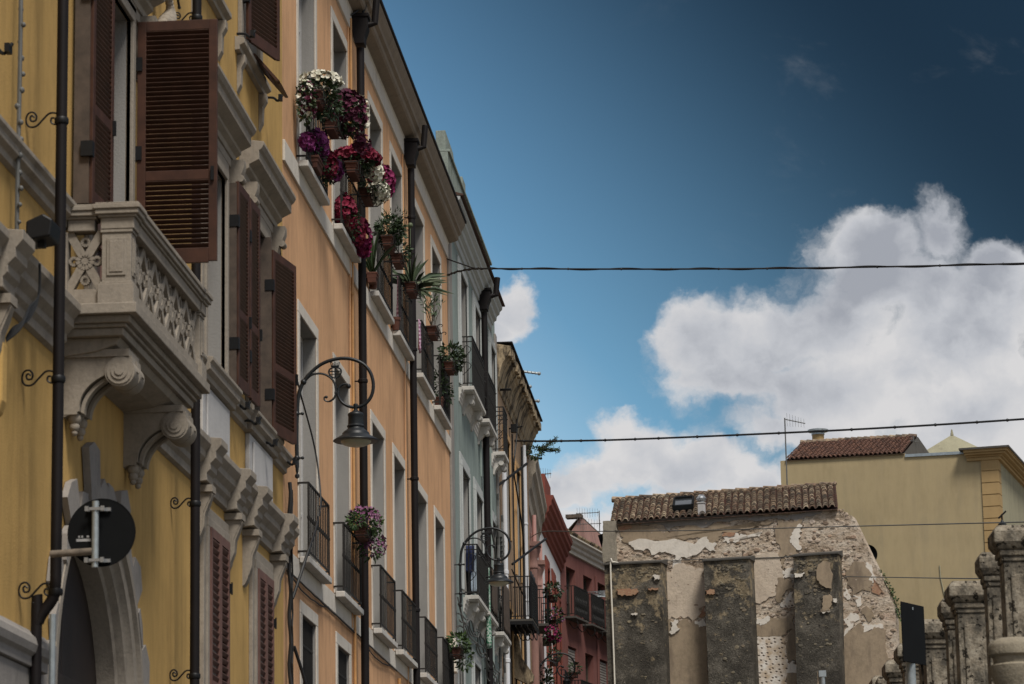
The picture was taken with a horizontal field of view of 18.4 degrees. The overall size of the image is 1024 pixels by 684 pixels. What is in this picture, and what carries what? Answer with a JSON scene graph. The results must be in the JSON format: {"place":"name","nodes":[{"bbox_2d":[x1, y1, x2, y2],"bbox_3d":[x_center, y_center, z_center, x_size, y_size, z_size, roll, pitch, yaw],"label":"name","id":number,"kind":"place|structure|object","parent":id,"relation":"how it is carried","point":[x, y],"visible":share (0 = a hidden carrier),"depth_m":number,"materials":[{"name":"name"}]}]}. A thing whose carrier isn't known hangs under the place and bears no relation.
{"place":"outdoors","nodes":[
{"label":"outdoors","id":0,"kind":"place"},
{"bbox_2d":[0,0,298,683],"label":"yellow building","id":1,"kind":"structure","parent":0,"point":[148,369],"depth_m":30.56,"materials":[{"name":"paint"}]},
{"bbox_2d":[26,214,60,248],"bbox_3d":[-3.822,-0.884,25.724,0.218,0.247,0.340,-2,-12,4],"label":"floodlight","id":2,"kind":"object","parent":1,"relation":"on","point":[43,231],"visible":0.91,"depth_m":25.57,"materials":[{"name":"metal"}]},
{"bbox_2d":[57,556,96,683],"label":"street door","id":3,"kind":"structure","parent":1,"relation":"in","point":[76,656],"depth_m":29.34,"materials":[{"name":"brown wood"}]},
{"bbox_2d":[50,498,135,567],"bbox_3d":[-3.404,1.546,25.581,0.692,0.570,0.109,-2,-12,4],"label":"road sign","id":4,"kind":"object","parent":1,"relation":"attached to","point":[101,532],"visible":1,"depth_m":25.61,"materials":[{"name":"metal"}]},
{"bbox_2d":[97,223,101,279],"bbox_3d":[-4.043,-1.619,30.012,0.070,3.500,1.600,-2,-12,4],"label":"window","id":5,"kind":"structure","parent":1,"relation":"in","point":[99,269],"depth_m":30.55,"materials":[{"name":"black glass"}]},
{"bbox_2d":[436,130,510,683],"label":"teal building","id":6,"kind":"structure","parent":0,"point":[479,461],"depth_m":67.71,"materials":[{"name":"paint"}]},
{"bbox_2d":[466,545,474,572],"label":"shirt","id":7,"kind":"object","parent":6,"relation":"hanging from","point":[471,566],"visible":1,"depth_m":65.56,"materials":[{"name":"blue fabric"}]},
{"bbox_2d":[466,554,479,594],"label":"clothes","id":8,"kind":"object","parent":6,"relation":"hanging from","point":[468,578],"visible":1,"depth_m":65.62,"materials":[{"name":"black fabric"}]},
{"bbox_2d":[471,553,476,590],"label":"jeans","id":9,"kind":"object","parent":6,"relation":"hanging from","point":[475,580],"visible":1,"depth_m":65.53,"materials":[{"name":"fabric"}]},
{"bbox_2d":[454,527,513,606],"bbox_3d":[-0.582,4.465,62.640,1.227,1.587,0.590,-2,-12,4],"label":"street lamp","id":10,"kind":"object","parent":6,"relation":"attached to","point":[498,578],"visible":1,"depth_m":62.62,"materials":[{"name":"metal"}]},
{"bbox_2d":[487,568,491,648],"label":"twisted awning","id":11,"kind":"object","parent":6,"relation":"hanging from","point":[489,639],"visible":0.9,"depth_m":67.81,"materials":[{"name":"fabric"}]},
{"bbox_2d":[492,569,497,615],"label":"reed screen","id":12,"kind":"object","parent":6,"relation":"attached to","point":[495,599],"visible":0.69,"depth_m":69.28,"materials":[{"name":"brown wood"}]},
{"bbox_2d":[504,586,510,637],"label":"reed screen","id":13,"kind":"object","parent":6,"relation":"attached to","point":[506,610],"visible":0.98,"depth_m":72.53,"materials":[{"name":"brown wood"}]},
{"bbox_2d":[528,455,551,683],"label":"pink building","id":14,"kind":"structure","parent":0,"point":[537,506],"depth_m":86.59,"materials":[{"name":"paint"}]},
{"bbox_2d":[539,665,555,683],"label":"climbing plant","id":15,"kind":"object","parent":14,"relation":"attached to","point":[546,679],"visible":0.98,"depth_m":86.66,"materials":[{"name":"green plant"}]},
{"bbox_2d":[541,623,561,645],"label":"flower box","id":16,"kind":"object","parent":14,"relation":"attached to","point":[550,639],"visible":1,"depth_m":86.12,"materials":[{"name":"ceramic"}]},
{"bbox_2d":[541,580,564,602],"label":"flower box","id":17,"kind":"object","parent":14,"relation":"attached to","point":[552,598],"visible":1,"depth_m":86.75,"materials":[{"name":"ceramic"}]},
{"bbox_2d":[546,646,562,666],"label":"flower box","id":18,"kind":"object","parent":14,"relation":"attached to","point":[552,664],"visible":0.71,"depth_m":88.81,"materials":[{"name":"ceramic"}]},
{"bbox_2d":[544,605,565,626],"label":"flower box","id":19,"kind":"object","parent":14,"relation":"attached to","point":[553,620],"visible":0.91,"depth_m":87.69,"materials":[{"name":"ceramic"}]},
{"bbox_2d":[539,652,575,683],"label":"street lamp","id":20,"kind":"object","parent":14,"relation":"attached to","point":[566,681],"visible":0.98,"depth_m":84.83,"materials":[{"name":"metal"}]},
{"bbox_2d":[539,474,572,683],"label":"building","id":21,"kind":"structure","parent":0,"point":[556,547],"depth_m":97.26,"materials":[{"name":"paint"}]},
{"bbox_2d":[567,662,582,677],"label":"flower box","id":22,"kind":"object","parent":21,"relation":"attached to","point":[570,672],"visible":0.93,"depth_m":100.59,"materials":[{"name":"ceramic"}]},
{"bbox_2d":[565,514,600,546],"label":"house","id":23,"kind":"structure","parent":0,"point":[591,536],"depth_m":126.92,"materials":[{"name":"pink paint"}]},
{"bbox_2d":[382,0,1023,533],"label":"sky","id":24,"kind":"structure","parent":0,"point":[580,133],"materials":[{"name":"blue"}]},
{"bbox_2d":[598,481,899,683],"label":"ruined building","id":25,"kind":"structure","parent":0,"point":[775,606],"depth_m":79.26,"materials":[{"name":"stone"}]},
{"bbox_2d":[869,545,876,559],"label":"satellite dish","id":26,"kind":"object","parent":25,"relation":"attached to","point":[873,550],"visible":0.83,"depth_m":79.40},
{"bbox_2d":[878,569,900,621],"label":"ivy","id":27,"kind":"object","parent":25,"relation":"attached to","point":[896,599],"visible":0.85,"depth_m":78.49,"materials":[{"name":"green plant"}]},
{"bbox_2d":[530,521,1023,537],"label":"overhead cable","id":28,"kind":"object","parent":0,"point":[787,528],"visible":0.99,"depth_m":71.59,"materials":[{"name":"black rubber"}]},
{"bbox_2d":[869,675,881,683],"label":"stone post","id":29,"kind":"object","parent":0,"point":[873,680],"visible":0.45,"depth_m":42.89,"materials":[{"name":"grey stone"}]},
{"bbox_2d":[842,576,978,578],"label":"overhead cable","id":30,"kind":"object","parent":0,"point":[912,577],"visible":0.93,"depth_m":67.57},
{"label":"ground","id":31,"kind":"structure","parent":0,"visible":0},
{"bbox_2d":[282,0,466,683],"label":"orange building","id":32,"kind":"structure","parent":31,"relation":"on","point":[350,616],"depth_m":49.22,"materials":[{"name":"paint"}]},
{"bbox_2d":[299,0,301,159],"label":"window","id":33,"kind":"structure","parent":32,"relation":"in","point":[300,54],"depth_m":44.81,"materials":[{"name":"grey glass"}]},
{"bbox_2d":[300,336,302,555],"bbox_3d":[-2.981,1.427,42.866,0.070,3.340,1.600,-2,-12,4],"label":"window","id":34,"kind":"structure","parent":32,"relation":"in","point":[301,340],"depth_m":43.63,"materials":[{"name":"grey glass"}]},
{"bbox_2d":[294,69,344,126],"bbox_3d":[-2.650,-3.286,42.993,0.722,0.954,1.227,-2,-12,4],"label":"flower box","id":35,"kind":"object","parent":32,"relation":"attached to","point":[317,97],"visible":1,"depth_m":42.99,"materials":[{"name":"ceramic"}]},
{"bbox_2d":[297,127,344,186],"bbox_3d":[-2.675,-2.595,43.792,0.360,0.661,2.552,-3,-12,7],"label":"flower box","id":36,"kind":"object","parent":32,"relation":"attached to","point":[326,159],"visible":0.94,"depth_m":43.54,"materials":[{"name":"ceramic"}]},
{"bbox_2d":[333,51,334,223],"bbox_3d":[-2.795,-3.047,47.395,0.070,3.220,1.600,-2,-12,4],"label":"window","id":37,"kind":"structure","parent":32,"relation":"in","point":[333,51],"depth_m":48.17,"materials":[{"name":"grey glass"}]},
{"bbox_2d":[293,357,378,478],"bbox_3d":[-2.334,0.970,40.726,1.227,1.587,0.590,-2,-12,4],"label":"street lamp","id":38,"kind":"object","parent":32,"relation":"attached to","point":[355,434],"visible":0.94,"depth_m":40.70,"materials":[{"name":"metal"}]},
{"bbox_2d":[335,398,336,594],"bbox_3d":[-2.701,2.154,46.279,0.070,3.340,1.600,-2,-12,4],"label":"window","id":39,"kind":"structure","parent":32,"relation":"in","point":[335,398],"depth_m":47.00,"materials":[{"name":"grey glass"}]},
{"bbox_2d":[321,88,371,154],"bbox_3d":[-2.340,-3.161,44.515,0.673,0.808,1.426,-2,-12,4],"label":"flower box","id":40,"kind":"object","parent":32,"relation":"attached to","point":[356,116],"visible":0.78,"depth_m":44.28,"materials":[{"name":"ceramic"}]},
{"bbox_2d":[334,192,372,258],"bbox_3d":[-2.376,-1.744,47.193,0.403,0.682,1.984,-3,-12,8],"label":"flower box","id":41,"kind":"object","parent":32,"relation":"attached to","point":[357,227],"visible":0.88,"depth_m":46.91,"materials":[{"name":"ceramic"}]},
{"bbox_2d":[334,143,382,181],"bbox_3d":[-2.313,-2.662,46.821,0.790,0.531,0.983,-2,-12,4],"label":"flower box","id":42,"kind":"object","parent":32,"relation":"attached to","point":[356,164],"visible":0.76,"depth_m":46.62,"materials":[{"name":"ceramic"}]},
{"bbox_2d":[344,503,387,563],"bbox_3d":[-2.172,2.799,46.243,0.585,0.835,1.627,-2,-12,4],"label":"flower box","id":43,"kind":"object","parent":32,"relation":"attached to","point":[363,534],"visible":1,"depth_m":46.24,"materials":[{"name":"ceramic"}]},
{"bbox_2d":[369,285,376,289],"bbox_3d":[-2.215,-0.955,50.255,0.170,0.220,0.170,-2,-12,4],"label":"plant pot","id":44,"kind":"object","parent":32,"relation":"on","point":[372,287],"visible":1,"depth_m":50.20,"materials":[{"name":"ceramic"}]},
{"bbox_2d":[366,233,397,284],"bbox_3d":[-2.230,-1.429,50.004,0.596,0.953,0.612,7,-15,-34],"label":"pot plant","id":45,"kind":"object","parent":44,"relation":"in","point":[372,274],"visible":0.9,"depth_m":50.05,"materials":[{"name":"green plant"}]},
{"bbox_2d":[356,162,395,206],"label":"flower box","id":46,"kind":"object","parent":32,"relation":"attached to","point":[377,191],"visible":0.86,"depth_m":47.71,"materials":[{"name":"ceramic"}]},
{"bbox_2d":[373,204,411,253],"bbox_3d":[-1.935,-1.825,51.127,0.636,0.726,1.199,-2,-12,4],"label":"flower box","id":47,"kind":"object","parent":32,"relation":"attached to","point":[395,234],"visible":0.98,"depth_m":50.87,"materials":[{"name":"ceramic"}]},
{"bbox_2d":[392,317,400,330],"bbox_3d":[-1.965,-0.304,53.307,0.170,0.220,0.170,-2,-12,4],"label":"plant pot","id":48,"kind":"object","parent":32,"relation":"on","point":[395,326],"visible":0.68,"depth_m":53.25,"materials":[{"name":"ceramic"}]},
{"bbox_2d":[396,276,400,316],"bbox_3d":[-1.930,-0.753,53.674,0.065,0.740,0.377,-2,-12,4],"label":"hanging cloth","id":49,"kind":"object","parent":32,"relation":"hanging from","point":[397,298],"visible":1,"depth_m":53.56,"materials":[{"name":"fabric"}]},
{"bbox_2d":[388,240,413,269],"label":"flower box","id":50,"kind":"object","parent":32,"relation":"attached to","point":[399,260],"visible":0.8,"depth_m":51.92,"materials":[{"name":"ceramic"}]},
{"bbox_2d":[418,319,420,352],"bbox_3d":[-1.667,-0.096,57.044,0.065,0.581,0.341,-2,-12,4],"label":"hanging cloth","id":51,"kind":"object","parent":32,"relation":"hanging from","point":[419,336],"visible":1,"depth_m":56.94,"materials":[{"name":"fabric"}]},
{"bbox_2d":[393,223,452,300],"bbox_3d":[-1.781,-1.402,54.174,1.318,1.277,1.495,-13,-17,43],"label":"flower box","id":52,"kind":"object","parent":32,"relation":"attached to","point":[414,289],"visible":0.93,"depth_m":53.99,"materials":[{"name":"ceramic"}]},
{"bbox_2d":[417,284,445,340],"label":"flower box","id":53,"kind":"object","parent":32,"relation":"attached to","point":[433,333],"visible":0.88,"depth_m":57.43,"materials":[{"name":"ceramic"}]},
{"bbox_2d":[434,365,454,407],"bbox_3d":[-1.304,0.953,60.795,0.380,0.811,1.774,-3,-12,8],"label":"pot plant","id":54,"kind":"object","parent":32,"relation":"on","point":[443,392],"visible":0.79,"depth_m":60.31,"materials":[{"name":"green plant"}]},
{"bbox_2d":[436,340,467,375],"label":"flower box","id":55,"kind":"object","parent":32,"relation":"attached to","point":[453,366],"visible":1,"depth_m":60.40,"materials":[{"name":"ceramic"}]},
{"bbox_2d":[445,630,474,672],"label":"flower box","id":56,"kind":"object","parent":32,"relation":"attached to","point":[456,651],"visible":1,"depth_m":60.02,"materials":[{"name":"ceramic"}]},
{"bbox_2d":[447,258,1023,275],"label":"overhead cable","id":57,"kind":"object","parent":32,"relation":"attached to","point":[766,268],"visible":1,"depth_m":59.34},
{"bbox_2d":[497,341,546,683],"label":"brown building","id":58,"kind":"structure","parent":31,"relation":"on","point":[516,399],"depth_m":78.17,"materials":[{"name":"paint"}]},
{"bbox_2d":[529,571,534,619],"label":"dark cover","id":59,"kind":"object","parent":58,"relation":"attached to","point":[531,574],"visible":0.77,"depth_m":76.53,"materials":[{"name":"black fabric"}]},
{"bbox_2d":[524,370,540,374],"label":"aerial rod","id":60,"kind":"object","parent":58,"relation":"attached to","point":[532,372],"visible":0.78,"depth_m":80.79,"materials":[{"name":"silver metal"}]},
{"bbox_2d":[526,435,560,460],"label":"potted plant","id":61,"kind":"object","parent":58,"relation":"attached to","point":[541,449],"visible":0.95,"depth_m":84.34,"materials":[{"name":"green plant"}]},
{"bbox_2d":[514,418,1023,442],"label":"overhead cable","id":62,"kind":"object","parent":58,"relation":"attached to","point":[833,430],"visible":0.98,"depth_m":75.35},
{"bbox_2d":[560,528,607,683],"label":"dark red building","id":63,"kind":"structure","parent":31,"relation":"on","point":[584,635],"depth_m":104.78,"materials":[{"name":"paint"}]},
{"bbox_2d":[566,570,569,615],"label":"window","id":64,"kind":"structure","parent":63,"relation":"in","point":[567,572],"depth_m":104.11,"materials":[{"name":"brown wood"}]},
{"bbox_2d":[583,578,586,620],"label":"window","id":65,"kind":"structure","parent":63,"relation":"in","point":[584,580],"depth_m":106.32,"materials":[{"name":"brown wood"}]},
{"bbox_2d":[585,655,587,681],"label":"window","id":66,"kind":"structure","parent":63,"relation":"in","point":[586,657],"depth_m":105.70,"materials":[{"name":"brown wood"}]},
{"bbox_2d":[576,508,600,532],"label":"tv aerial","id":67,"kind":"object","parent":63,"relation":"on","point":[597,512],"visible":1,"depth_m":113.29,"materials":[{"name":"grey metal"}]},
{"bbox_2d":[591,591,604,596],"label":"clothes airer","id":68,"kind":"object","parent":63,"relation":"attached to","point":[602,593],"visible":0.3,"depth_m":106.25,"materials":[{"name":"grey metal"}]},
{"bbox_2d":[780,428,1023,642],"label":"gable house","id":69,"kind":"structure","parent":31,"relation":"on","point":[897,479],"depth_m":99.48,"materials":[{"name":"paint"}]},
{"bbox_2d":[784,414,804,484],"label":"tv aerial","id":70,"kind":"object","parent":69,"relation":"attached to","point":[795,421],"visible":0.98,"depth_m":99.64,"materials":[{"name":"grey metal"}]},
{"label":"street","id":71,"kind":"structure","parent":0,"visible":0},
{"bbox_2d":[817,670,825,683],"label":"pole top","id":72,"kind":"object","parent":71,"relation":"on","point":[822,674],"visible":1,"depth_m":61.66,"materials":[{"name":"beige paint"}]},
{"bbox_2d":[900,601,925,683],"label":"road sign","id":73,"kind":"object","parent":71,"relation":"on","point":[913,635],"visible":1,"depth_m":35.76,"materials":[{"name":"black metal"}]},
{"bbox_3d":[4.747,7.109,34.479,0.620,3.800,25.000,-1,-12,1],"label":"terrace wall","id":74,"kind":"object","parent":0,"visible":0},
{"bbox_2d":[875,676,886,683],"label":"stone post","id":75,"kind":"object","parent":74,"relation":"on","point":[880,680],"visible":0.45,"depth_m":42.32,"materials":[{"name":"grey stone"}]},
{"bbox_2d":[882,660,902,683],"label":"stone post","id":76,"kind":"object","parent":74,"relation":"on","point":[891,673],"visible":0.46,"depth_m":41.01,"materials":[{"name":"grey stone"}]},
{"bbox_2d":[893,643,918,683],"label":"stone post","id":77,"kind":"object","parent":74,"relation":"on","point":[898,658],"visible":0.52,"depth_m":39.17,"materials":[{"name":"grey stone"}]},
{"bbox_2d":[919,664,923,683],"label":"stone post","id":78,"kind":"object","parent":74,"relation":"on","point":[921,674],"visible":0.01,"depth_m":37.31,"materials":[{"name":"grey stone"}]},
{"bbox_2d":[923,619,947,683],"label":"stone post","id":79,"kind":"object","parent":74,"relation":"on","point":[935,669],"visible":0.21,"depth_m":36.79,"materials":[{"name":"grey stone"}]},
{"bbox_2d":[937,598,956,683],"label":"stone post","id":80,"kind":"object","parent":74,"relation":"on","point":[945,616],"visible":0.45,"depth_m":34.48,"materials":[{"name":"grey stone"}]},
{"bbox_2d":[944,581,987,683],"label":"stone post","id":81,"kind":"object","parent":74,"relation":"on","point":[964,601],"visible":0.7,"depth_m":33.55,"materials":[{"name":"grey stone"}]},
{"bbox_2d":[975,552,1002,683],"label":"stone post","id":82,"kind":"object","parent":74,"relation":"on","point":[987,571],"visible":0.52,"depth_m":31.05,"materials":[{"name":"grey stone"}]},
{"bbox_2d":[987,525,1023,636],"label":"stone post","id":83,"kind":"object","parent":74,"relation":"on","point":[1006,545],"visible":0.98,"depth_m":29.74,"materials":[{"name":"grey stone"}]},
{"bbox_2d":[998,510,1006,524],"bbox_3d":[6.844,2.535,44.032,0.300,0.370,0.295,-2,-12,4],"label":"hanging lantern","id":84,"kind":"object","parent":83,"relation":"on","point":[1002,522],"visible":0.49,"depth_m":44.04,"materials":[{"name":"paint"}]},
{"bbox_2d":[987,637,1023,683],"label":"stone finial","id":85,"kind":"object","parent":74,"relation":"on","point":[1006,654],"visible":1,"depth_m":26.11,"materials":[{"name":"beige stone"}]}
]}

